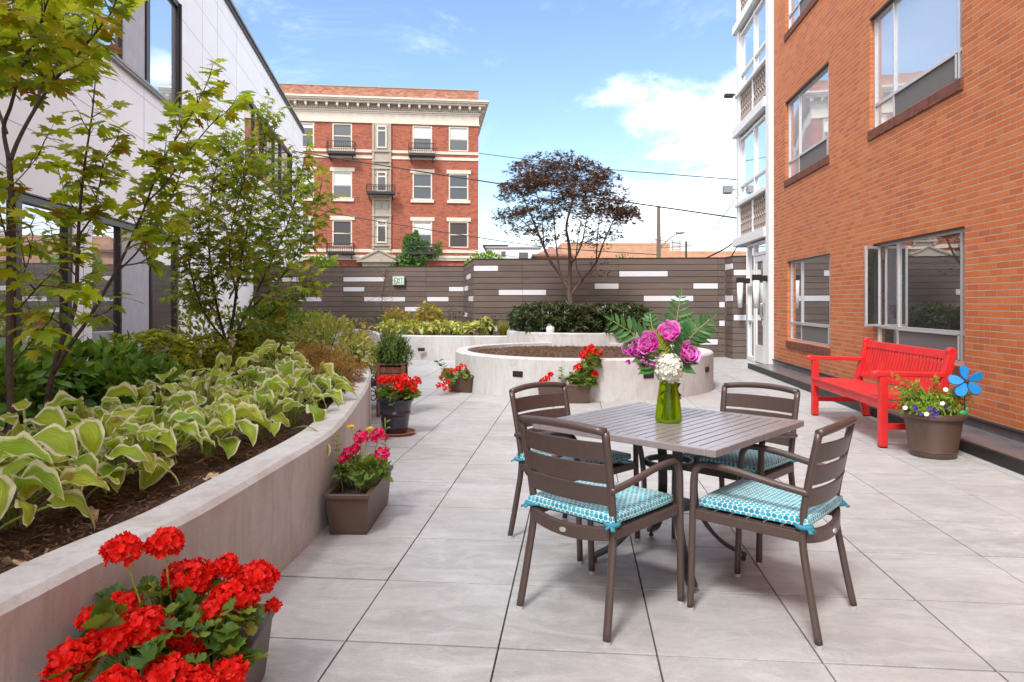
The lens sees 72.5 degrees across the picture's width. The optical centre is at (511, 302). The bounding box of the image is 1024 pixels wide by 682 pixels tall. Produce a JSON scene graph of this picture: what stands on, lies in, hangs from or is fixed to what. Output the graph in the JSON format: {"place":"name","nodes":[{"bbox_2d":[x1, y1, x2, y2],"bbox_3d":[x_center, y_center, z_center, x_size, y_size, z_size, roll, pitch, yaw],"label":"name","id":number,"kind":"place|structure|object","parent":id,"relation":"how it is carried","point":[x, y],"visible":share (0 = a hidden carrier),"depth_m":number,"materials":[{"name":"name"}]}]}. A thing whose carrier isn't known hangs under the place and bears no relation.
{"place":"outdoors","nodes":[
{"label":"outdoors","id":0,"kind":"place"},
{"bbox_2d":[232,0,746,255],"label":"sky","id":1,"kind":"structure","parent":0,"point":[628,85],"materials":[{"name":"blue"}]},
{"bbox_2d":[298,152,735,218],"bbox_3d":[-0.528,-4.527,26.869,18.278,3.864,1.989,0,0,26],"label":"overhead wire","id":2,"kind":"object","parent":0,"point":[510,185],"visible":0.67,"depth_m":28.25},
{"bbox_2d":[257,350,1023,681],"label":"patio paving","id":3,"kind":"structure","parent":0,"point":[417,580],"depth_m":3.36,"materials":[{"name":"grey tile"}]},
{"bbox_2d":[0,348,370,681],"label":"concrete planter","id":4,"kind":"object","parent":3,"relation":"on","point":[269,505],"visible":0.5,"depth_m":2.81,"materials":[{"name":"grey concrete"}]},
{"bbox_2d":[0,344,351,573],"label":"mulch","id":5,"kind":"object","parent":4,"relation":"in","point":[14,534],"visible":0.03,"depth_m":3.14,"materials":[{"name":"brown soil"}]},
{"bbox_2d":[0,337,76,426],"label":"leafy plant","id":6,"kind":"object","parent":5,"relation":"on","point":[35,378],"visible":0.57,"depth_m":4.99,"materials":[{"name":"green plant"}]},
{"bbox_2d":[0,398,82,435],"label":"hosta","id":7,"kind":"object","parent":5,"relation":"on","point":[46,416],"visible":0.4,"depth_m":3.46,"materials":[{"name":"green plant"}]},
{"bbox_2d":[0,430,95,530],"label":"hosta","id":8,"kind":"object","parent":5,"relation":"on","point":[22,446],"visible":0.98,"depth_m":2.46,"materials":[{"name":"green plant"}]},
{"bbox_2d":[0,336,105,408],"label":"leafy plant","id":9,"kind":"object","parent":5,"relation":"on","point":[78,383],"visible":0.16,"depth_m":5.54,"materials":[{"name":"green plant"}]},
{"bbox_2d":[0,423,133,529],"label":"hosta","id":10,"kind":"object","parent":5,"relation":"on","point":[55,439],"visible":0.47,"depth_m":2.67,"materials":[{"name":"green plant"}]},
{"bbox_2d":[0,0,149,431],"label":"maple tree","id":11,"kind":"object","parent":5,"relation":"on","point":[66,48],"visible":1,"depth_m":3.63,"materials":[{"name":"green plant"}]},
{"bbox_2d":[27,390,129,452],"bbox_3d":[-2.344,0.690,3.906,0.611,0.425,0.660,0,0,-40],"label":"hosta","id":12,"kind":"object","parent":5,"relation":"on","point":[63,398],"visible":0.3,"depth_m":3.84,"materials":[{"name":"green plant"}]},
{"bbox_2d":[24,330,140,408],"bbox_3d":[-3.744,0.607,6.007,1.036,0.749,1.088,0,0,5],"label":"leafy plant","id":13,"kind":"object","parent":5,"relation":"on","point":[101,343],"visible":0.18,"depth_m":5.89,"materials":[{"name":"green plant"}]},
{"bbox_2d":[16,418,178,510],"bbox_3d":[-1.831,0.698,2.910,0.552,0.409,0.692,0,0,5],"label":"hosta","id":14,"kind":"object","parent":5,"relation":"on","point":[90,434],"visible":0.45,"depth_m":2.93,"materials":[{"name":"green plant"}]},
{"bbox_2d":[37,411,178,494],"bbox_3d":[-1.855,0.692,3.248,0.603,0.420,0.635,0,0,5],"label":"hosta","id":15,"kind":"object","parent":5,"relation":"on","point":[117,425],"visible":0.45,"depth_m":3.19,"materials":[{"name":"green plant"}]},
{"bbox_2d":[59,337,162,399],"bbox_3d":[-3.486,0.648,6.221,0.936,0.682,0.964,0,0,5],"label":"leafy plant","id":16,"kind":"object","parent":5,"relation":"on","point":[143,353],"visible":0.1,"depth_m":6.11,"materials":[{"name":"green plant"}]},
{"bbox_2d":[0,58,257,407],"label":"maple tree","id":17,"kind":"object","parent":5,"relation":"on","point":[177,224],"visible":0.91,"depth_m":4.83,"materials":[{"name":"green plant"}]},
{"bbox_2d":[82,352,191,409],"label":"leafy plant","id":18,"kind":"object","parent":5,"relation":"on","point":[131,368],"visible":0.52,"depth_m":5.56,"materials":[{"name":"green plant"}]},
{"bbox_2d":[107,328,204,381],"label":"azalea","id":19,"kind":"object","parent":5,"relation":"on","point":[185,352],"visible":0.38,"depth_m":6.78,"materials":[{"name":"green plant"}]},
{"bbox_2d":[99,381,212,436],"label":"hosta","id":20,"kind":"object","parent":5,"relation":"on","point":[140,396],"visible":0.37,"depth_m":4.36,"materials":[{"name":"green plant"}]},
{"bbox_2d":[100,405,236,492],"bbox_3d":[-1.770,0.710,3.529,0.625,0.386,0.747,0,0,5],"label":"hosta","id":21,"kind":"object","parent":5,"relation":"on","point":[190,421],"visible":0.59,"depth_m":3.46,"materials":[{"name":"green plant"}]},
{"bbox_2d":[159,365,234,417],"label":"hosta","id":22,"kind":"object","parent":5,"relation":"on","point":[197,385],"visible":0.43,"depth_m":4.92,"materials":[{"name":"green plant"}]},
{"bbox_2d":[153,301,255,359],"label":"leafy plant","id":23,"kind":"object","parent":5,"relation":"on","point":[195,327],"visible":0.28,"depth_m":9.88,"materials":[{"name":"green plant"}]},
{"bbox_2d":[172,330,238,375],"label":"azalea","id":24,"kind":"object","parent":5,"relation":"on","point":[209,362],"visible":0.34,"depth_m":7.91,"materials":[{"name":"green plant"}]},
{"bbox_2d":[154,390,271,458],"bbox_3d":[-1.699,0.695,3.958,0.649,0.414,0.715,0,0,5],"label":"hosta","id":25,"kind":"object","parent":5,"relation":"on","point":[243,413],"visible":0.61,"depth_m":3.87,"materials":[{"name":"green plant"}]},
{"bbox_2d":[194,351,261,388],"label":"hosta","id":26,"kind":"object","parent":5,"relation":"on","point":[241,363],"visible":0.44,"depth_m":6.46,"materials":[{"name":"green plant"}]},
{"bbox_2d":[207,366,288,403],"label":"hosta","id":27,"kind":"object","parent":5,"relation":"on","point":[253,374],"visible":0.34,"depth_m":5.48,"materials":[{"name":"green plant"}]},
{"bbox_2d":[157,87,348,342],"bbox_3d":[-3.235,-0.913,8.713,2.210,3.646,2.504,0,0,-25],"label":"maple tree","id":28,"kind":"object","parent":5,"relation":"on","point":[238,250],"visible":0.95,"depth_m":8.37,"materials":[{"name":"green plant"}]},
{"bbox_2d":[216,328,289,376],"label":"azalea","id":29,"kind":"object","parent":5,"relation":"on","point":[250,344],"visible":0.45,"depth_m":8.31,"materials":[{"name":"green plant"}]},
{"bbox_2d":[205,374,303,442],"bbox_3d":[-1.609,0.680,4.421,0.607,0.445,0.648,0,0,-32],"label":"hosta","id":30,"kind":"object","parent":5,"relation":"on","point":[269,403],"visible":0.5,"depth_m":4.42,"materials":[{"name":"green plant"}]},
{"bbox_2d":[213,299,318,352],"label":"hydrangea shrub","id":31,"kind":"object","parent":5,"relation":"on","point":[291,315],"visible":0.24,"depth_m":10.05,"materials":[{"name":"green plant"}]},
{"bbox_2d":[245,339,308,375],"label":"hosta","id":32,"kind":"object","parent":5,"relation":"on","point":[258,355],"visible":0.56,"depth_m":7.16,"materials":[{"name":"green plant"}]},
{"bbox_2d":[253,358,313,397],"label":"hosta","id":33,"kind":"object","parent":5,"relation":"on","point":[285,368],"visible":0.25,"depth_m":6.11,"materials":[{"name":"green plant"}]},
{"bbox_2d":[251,371,338,425],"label":"hosta","id":34,"kind":"object","parent":5,"relation":"on","point":[293,414],"visible":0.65,"depth_m":4.92,"materials":[{"name":"green plant"}]},
{"bbox_2d":[270,340,353,374],"bbox_3d":[-2.194,0.647,7.714,0.836,0.505,1.005,0,0,27],"label":"spirea","id":35,"kind":"object","parent":5,"relation":"on","point":[314,358],"visible":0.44,"depth_m":7.65,"materials":[{"name":"brown plant"}]},
{"bbox_2d":[277,361,357,406],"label":"hosta","id":36,"kind":"object","parent":5,"relation":"on","point":[329,377],"visible":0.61,"depth_m":5.66,"materials":[{"name":"green plant"}]},
{"bbox_2d":[272,311,372,364],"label":"yellow shrub","id":37,"kind":"object","parent":5,"relation":"on","point":[320,324],"visible":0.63,"depth_m":9.31,"materials":[{"name":"green plant"}]},
{"bbox_2d":[312,351,369,382],"bbox_3d":[-1.712,0.701,6.996,0.645,0.409,0.854,0,0,5],"label":"spirea","id":38,"kind":"object","parent":5,"relation":"on","point":[344,365],"visible":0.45,"depth_m":6.94,"materials":[{"name":"brown plant"}]},
{"bbox_2d":[331,330,378,374],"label":"yellow shrub","id":39,"kind":"object","parent":5,"relation":"on","point":[356,341],"visible":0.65,"depth_m":8.62,"materials":[{"name":"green plant"}]},
{"bbox_2d":[137,604,275,681],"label":"planter box","id":40,"kind":"object","parent":3,"relation":"on","point":[260,638],"visible":0.2,"depth_m":2.42,"materials":[{"name":"brown plastic"}]},
{"bbox_2d":[37,526,282,681],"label":"geranium","id":41,"kind":"object","parent":40,"relation":"on","point":[190,623],"visible":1,"depth_m":2.08,"materials":[{"name":"red plant"}]},
{"bbox_2d":[323,465,392,534],"bbox_3d":[-0.945,1.228,4.370,0.270,0.245,0.740,0,0,1],"label":"planter box","id":42,"kind":"object","parent":3,"relation":"on","point":[352,511],"visible":0.73,"depth_m":4.04,"materials":[{"name":"brown plastic"}]},
{"bbox_2d":[329,428,393,490],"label":"geranium","id":43,"kind":"object","parent":42,"relation":"in","point":[369,465],"visible":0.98,"depth_m":4.28,"materials":[{"name":"pink plant"}]},
{"bbox_2d":[254,266,463,345],"bbox_3d":[-4.824,0.127,21.559,6.774,2.450,0.112,0,0,5],"label":"slat fence","id":44,"kind":"object","parent":3,"relation":"on","point":[438,286],"visible":0.54,"depth_m":21.46,"materials":[{"name":"brown wood"}]},
{"bbox_2d":[376,361,407,416],"bbox_3d":[-1.430,1.036,8.350,0.336,0.628,0.336,0,0,-2],"label":"planter stand","id":45,"kind":"object","parent":3,"relation":"on","point":[394,370],"visible":0.54,"depth_m":8.20,"materials":[{"name":"brown wood"}]},
{"bbox_2d":[371,329,413,368],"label":"herb plant","id":46,"kind":"object","parent":45,"relation":"on","point":[392,348],"visible":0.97,"depth_m":8.26,"materials":[{"name":"green plant"}]},
{"bbox_2d":[386,428,415,436],"bbox_3d":[-1.172,1.333,7.147,0.380,0.033,0.380,0,0,5],"label":"pot saucer","id":47,"kind":"object","parent":3,"relation":"on","point":[410,431],"visible":0.46,"depth_m":7.02,"materials":[{"name":"ceramic"}]},
{"bbox_2d":[376,396,413,433],"bbox_3d":[-1.200,1.159,7.170,0.386,0.344,0.386,0,0,5],"label":"flower pot","id":48,"kind":"object","parent":47,"relation":"on","point":[397,414],"visible":0.88,"depth_m":7.04,"materials":[{"name":"black plastic"}]},
{"bbox_2d":[375,373,421,405],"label":"geranium","id":49,"kind":"object","parent":48,"relation":"on","point":[406,391],"visible":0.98,"depth_m":7.07,"materials":[{"name":"red plant"}]},
{"bbox_2d":[334,329,506,359],"bbox_3d":[-2.527,1.090,17.831,7.952,0.600,2.074,0,0,36],"label":"concrete planter","id":50,"kind":"object","parent":3,"relation":"on","point":[435,347],"visible":0.41,"depth_m":16.38,"materials":[{"name":"grey concrete"}]},
{"bbox_2d":[373,330,469,335],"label":"mulch","id":51,"kind":"object","parent":50,"relation":"in","point":[418,333],"visible":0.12,"depth_m":19.13,"materials":[{"name":"brown wood"}]},
{"bbox_2d":[408,300,445,334],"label":"shrub","id":52,"kind":"object","parent":51,"relation":"on","point":[425,314],"visible":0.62,"depth_m":18.52,"materials":[{"name":"yellow plant"}]},
{"bbox_2d":[447,375,472,392],"bbox_3d":[-0.740,1.235,10.550,0.440,0.230,0.260,0,0,30],"label":"planter box","id":53,"kind":"object","parent":3,"relation":"on","point":[463,385],"visible":0.59,"depth_m":10.42,"materials":[{"name":"brown plastic"}]},
{"bbox_2d":[435,363,473,390],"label":"geranium","id":54,"kind":"object","parent":53,"relation":"in","point":[446,373],"visible":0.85,"depth_m":10.35,"materials":[{"name":"red plant"}]},
{"bbox_2d":[463,259,473,335],"bbox_3d":[-1.179,0.127,19.460,0.112,2.450,3.471,0,0,-8],"label":"slat fence","id":55,"kind":"object","parent":3,"relation":"on","point":[469,288],"visible":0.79,"depth_m":18.95,"materials":[{"name":"brown wood"}]},
{"bbox_2d":[538,385,590,402],"bbox_3d":[0.700,1.225,9.420,0.740,0.250,0.260,0,0,2],"label":"planter box","id":56,"kind":"object","parent":3,"relation":"on","point":[580,394],"visible":0.35,"depth_m":9.30,"materials":[{"name":"brown plastic"}]},
{"bbox_2d":[539,343,603,387],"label":"geranium","id":57,"kind":"object","parent":56,"relation":"in","point":[588,377],"visible":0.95,"depth_m":9.37,"materials":[{"name":"red plant"}]},
{"bbox_2d":[507,329,639,346],"bbox_3d":[1.440,0.990,14.800,3.100,0.800,3.100,0,0,5],"label":"round planter","id":58,"kind":"object","parent":3,"relation":"on","point":[578,339],"visible":0.24,"depth_m":13.33,"materials":[{"name":"concrete"}]},
{"bbox_2d":[507,382,640,563],"bbox_3d":[0.334,0.917,3.991,0.541,0.869,0.603,0,0,-44],"label":"patio chair","id":59,"kind":"object","parent":3,"relation":"on","point":[621,461],"visible":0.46,"depth_m":3.98,"materials":[{"name":"metal"}]},
{"bbox_2d":[455,342,713,401],"bbox_3d":[1.160,1.083,11.560,4.180,0.615,4.180,0,0,5],"label":"round planter","id":60,"kind":"object","parent":3,"relation":"on","point":[618,379],"visible":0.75,"depth_m":9.76,"materials":[{"name":"concrete"}]},
{"bbox_2d":[471,345,679,357],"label":"mulch","id":61,"kind":"object","parent":60,"relation":"in","point":[549,349],"visible":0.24,"depth_m":11.84,"materials":[{"name":"brown wood"}]},
{"bbox_2d":[474,257,724,356],"bbox_3d":[2.134,0.127,17.451,6.229,2.450,0.112,0,0,5],"label":"slat fence","id":62,"kind":"object","parent":3,"relation":"on","point":[503,286],"visible":0.62,"depth_m":17.37,"materials":[{"name":"brown wood"}]},
{"bbox_2d":[516,415,684,645],"bbox_3d":[0.379,0.917,3.098,0.541,0.869,0.603,0,0,44],"label":"patio chair","id":63,"kind":"object","parent":3,"relation":"on","point":[596,493],"visible":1,"depth_m":2.93,"materials":[{"name":"metal"}]},
{"bbox_2d":[533,402,803,591],"bbox_3d":[0.818,0.985,3.630,1.010,0.730,1.010,0,0,43],"label":"patio table","id":64,"kind":"object","parent":3,"relation":"on","point":[696,432],"visible":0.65,"depth_m":3.52,"materials":[{"name":"grey metal"}]},
{"bbox_2d":[655,381,681,423],"bbox_3d":[0.811,0.512,3.620,0.137,0.215,0.137,0,0,5],"label":"flower vase","id":65,"kind":"object","parent":64,"relation":"on","point":[669,421],"visible":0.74,"depth_m":3.60,"materials":[{"name":"green glass"}]},
{"bbox_2d":[603,287,717,419],"bbox_3d":[0.759,0.263,3.645,0.608,0.685,0.264,0,0,-7],"label":"bouquet","id":66,"kind":"object","parent":65,"relation":"in","point":[671,367],"visible":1,"depth_m":3.59,"materials":[{"name":"purple plant"}]},
{"bbox_2d":[725,256,734,358],"bbox_3d":[5.271,0.127,16.875,0.112,2.450,0.590,0,0,0],"label":"slat fence","id":67,"kind":"object","parent":3,"relation":"on","point":[729,314],"visible":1,"depth_m":16.80,"materials":[{"name":"brown"}]},
{"bbox_2d":[671,382,800,564],"bbox_3d":[1.296,0.917,3.976,0.603,0.869,0.541,0,0,-45],"label":"patio chair","id":68,"kind":"object","parent":3,"relation":"on","point":[769,465],"visible":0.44,"depth_m":3.96,"materials":[{"name":"metal"}]},
{"bbox_2d":[733,256,746,358],"bbox_3d":[5.394,0.127,16.577,0.315,2.450,0.112,0,0,11],"label":"slat fence","id":69,"kind":"object","parent":3,"relation":"on","point":[739,322],"visible":0.92,"depth_m":16.54,"materials":[{"name":"brown wood"}]},
{"bbox_2d":[687,415,857,649],"bbox_3d":[1.162,0.917,3.070,0.603,0.869,0.541,0,0,41],"label":"patio chair","id":70,"kind":"object","parent":3,"relation":"on","point":[758,500],"visible":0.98,"depth_m":2.92,"materials":[{"name":"metal"}]},
{"bbox_2d":[732,0,1023,430],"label":"brick building","id":71,"kind":"structure","parent":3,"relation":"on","point":[879,170],"depth_m":9.23,"materials":[{"name":"brick"}]},
{"bbox_2d":[755,255,763,363],"bbox_3d":[5.425,0.155,15.370,0.130,2.350,0.780,0,0,5],"label":"door","id":72,"kind":"structure","parent":71,"relation":"in","point":[759,260],"depth_m":15.34,"materials":[{"name":"white paint"}]},
{"bbox_2d":[784,0,817,41],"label":"window","id":73,"kind":"structure","parent":71,"relation":"in","point":[797,9],"depth_m":12.96,"materials":[{"name":"glass"}]},
{"bbox_2d":[784,61,828,187],"bbox_3d":[5.219,-3.037,12.341,0.130,1.645,2.410,0,0,5],"label":"window","id":74,"kind":"structure","parent":71,"relation":"in","point":[808,108],"depth_m":12.30,"materials":[{"name":"glass"}]},
{"bbox_2d":[786,253,830,355],"bbox_3d":[5.210,0.043,12.247,0.130,1.645,2.340,0,0,5],"label":"window","id":75,"kind":"structure","parent":71,"relation":"in","point":[810,276],"depth_m":12.24,"materials":[{"name":"glass"}]},
{"bbox_2d":[864,226,964,379],"bbox_3d":[4.760,0.008,8.382,0.303,1.595,2.320,0,0,5],"label":"window","id":76,"kind":"structure","parent":71,"relation":"in","point":[915,285],"depth_m":8.35,"materials":[{"name":"glass"}]},
{"bbox_2d":[867,0,963,140],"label":"window","id":77,"kind":"structure","parent":71,"relation":"in","point":[918,43],"depth_m":8.49,"materials":[{"name":"glass"}]},
{"bbox_2d":[806,337,956,447],"bbox_3d":[3.800,0.883,7.387,0.738,0.934,1.944,0,0,5],"label":"park bench","id":78,"kind":"object","parent":3,"relation":"on","point":[864,394],"visible":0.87,"depth_m":7.17,"materials":[{"name":"red paint"}]},
{"bbox_2d":[748,359,1023,474],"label":"kerb strip","id":79,"kind":"object","parent":3,"relation":"on","point":[1005,452],"visible":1,"depth_m":6.68,"materials":[{"name":"grey concrete"}]},
{"bbox_2d":[900,408,967,459],"bbox_3d":[3.700,1.153,6.140,0.516,0.391,0.516,0,0,5],"label":"flower pot","id":80,"kind":"object","parent":3,"relation":"on","point":[938,437],"visible":0.8,"depth_m":5.97,"materials":[{"name":"brown plastic"}]},
{"bbox_2d":[890,388,962,415],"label":"petunia plant","id":81,"kind":"object","parent":80,"relation":"in","point":[932,404],"visible":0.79,"depth_m":6.04,"materials":[{"name":"green plant"}]},
{"bbox_2d":[889,372,974,413],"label":"flowering plant","id":82,"kind":"object","parent":80,"relation":"in","point":[935,379],"visible":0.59,"depth_m":6.07,"materials":[{"name":"green plant"}]},
{"bbox_2d":[948,366,982,414],"bbox_3d":[3.904,0.778,6.011,0.265,0.463,0.069,0,0,12],"label":"pinwheel","id":83,"kind":"object","parent":80,"relation":"in","point":[962,389],"visible":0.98,"depth_m":6.01,"materials":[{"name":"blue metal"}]},
{"bbox_2d":[725,317,1022,442],"bbox_3d":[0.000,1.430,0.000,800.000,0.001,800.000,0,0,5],"label":"ground","id":84,"kind":"structure","parent":0,"point":[810,375],"depth_m":18.02,"materials":[{"name":"concrete"}]},
{"bbox_2d":[0,0,304,360],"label":"white building","id":85,"kind":"structure","parent":84,"relation":"on","point":[165,45],"depth_m":12.38,"materials":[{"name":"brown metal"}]},
{"bbox_2d":[0,186,73,356],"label":"window","id":86,"kind":"structure","parent":85,"relation":"in","point":[36,266],"depth_m":8.81,"materials":[{"name":"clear glass"}]},
{"bbox_2d":[70,0,181,108],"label":"window","id":87,"kind":"structure","parent":85,"relation":"in","point":[152,44],"depth_m":13.15,"materials":[{"name":"clear glass"}]},
{"bbox_2d":[92,215,178,348],"bbox_3d":[-6.544,-0.041,12.254,0.162,2.577,4.056,0,0,-9],"label":"window","id":88,"kind":"structure","parent":85,"relation":"in","point":[145,286],"depth_m":11.88,"materials":[{"name":"clear glass"}]},
{"bbox_2d":[245,100,291,206],"bbox_3d":[-8.446,-4.985,24.427,0.170,2.184,8.633,0,0,-9],"label":"window","id":89,"kind":"structure","parent":85,"relation":"in","point":[281,151],"depth_m":24.68,"materials":[{"name":"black glass"}]},
{"bbox_2d":[279,83,488,301],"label":"apartment building","id":90,"kind":"structure","parent":84,"relation":"on","point":[430,130],"depth_m":44.99,"materials":[{"name":"red brick"}]},
{"bbox_2d":[332,123,351,148],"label":"window","id":91,"kind":"structure","parent":90,"relation":"in","point":[342,132],"depth_m":44.82,"materials":[{"name":"clear glass"}]},
{"bbox_2d":[330,167,354,201],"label":"window","id":92,"kind":"structure","parent":90,"relation":"in","point":[341,181],"depth_m":44.80,"materials":[{"name":"white glass"}]},
{"bbox_2d":[330,216,354,245],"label":"window","id":93,"kind":"structure","parent":90,"relation":"in","point":[339,223],"depth_m":44.81,"materials":[{"name":"clear glass"}]},
{"bbox_2d":[390,229,442,265],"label":"ivy","id":94,"kind":"object","parent":90,"relation":"attached to","point":[404,255],"visible":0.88,"depth_m":44.70,"materials":[{"name":"green plant"}]},
{"bbox_2d":[410,169,434,202],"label":"window","id":95,"kind":"structure","parent":90,"relation":"in","point":[422,182],"depth_m":45.41,"materials":[{"name":"clear glass"}]},
{"bbox_2d":[449,127,467,151],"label":"window","id":96,"kind":"structure","parent":90,"relation":"in","point":[458,136],"depth_m":45.71,"materials":[{"name":"clear glass"}]},
{"bbox_2d":[447,170,470,203],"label":"window","id":97,"kind":"structure","parent":90,"relation":"in","point":[458,187],"depth_m":45.68,"materials":[{"name":"clear glass"}]},
{"bbox_2d":[447,217,470,247],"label":"window","id":98,"kind":"structure","parent":90,"relation":"in","point":[460,226],"depth_m":45.69,"materials":[{"name":"clear glass"}]},
{"bbox_2d":[485,246,540,258],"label":"house","id":99,"kind":"structure","parent":84,"relation":"on","point":[520,251],"depth_m":70.00,"materials":[{"name":"white paint"}]},
{"bbox_2d":[557,243,669,257],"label":"brick hall","id":100,"kind":"structure","parent":84,"relation":"on","point":[646,249],"depth_m":60.00,"materials":[{"name":"orange brick"}]},
{"bbox_2d":[670,251,746,316],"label":"brick hall","id":101,"kind":"structure","parent":84,"relation":"on","point":[674,254],"depth_m":62.00,"materials":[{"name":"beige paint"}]},
{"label":"mulch","id":102,"kind":"object","parent":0,"visible":0},
{"bbox_2d":[512,299,561,333],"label":"hedge shrub","id":103,"kind":"object","parent":102,"relation":"on","point":[537,310],"visible":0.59,"depth_m":13.83,"materials":[{"name":"green plant"}]},
{"bbox_2d":[539,301,587,332],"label":"hedge shrub","id":104,"kind":"object","parent":102,"relation":"on","point":[559,310],"visible":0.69,"depth_m":13.52,"materials":[{"name":"green plant"}]},
{"bbox_2d":[491,149,648,303],"bbox_3d":[1.179,-1.286,14.794,3.363,3.892,3.008,0,0,5],"label":"maple tree","id":105,"kind":"object","parent":102,"relation":"on","point":[592,182],"visible":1,"depth_m":14.51,"materials":[{"name":"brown plant"}]},
{"bbox_2d":[562,303,610,332],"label":"hedge shrub","id":106,"kind":"object","parent":102,"relation":"on","point":[592,325],"visible":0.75,"depth_m":13.41,"materials":[{"name":"green plant"}]},
{"bbox_2d":[592,302,640,332],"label":"hedge shrub","id":107,"kind":"object","parent":102,"relation":"on","point":[617,309],"visible":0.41,"depth_m":13.61,"materials":[{"name":"green plant"}]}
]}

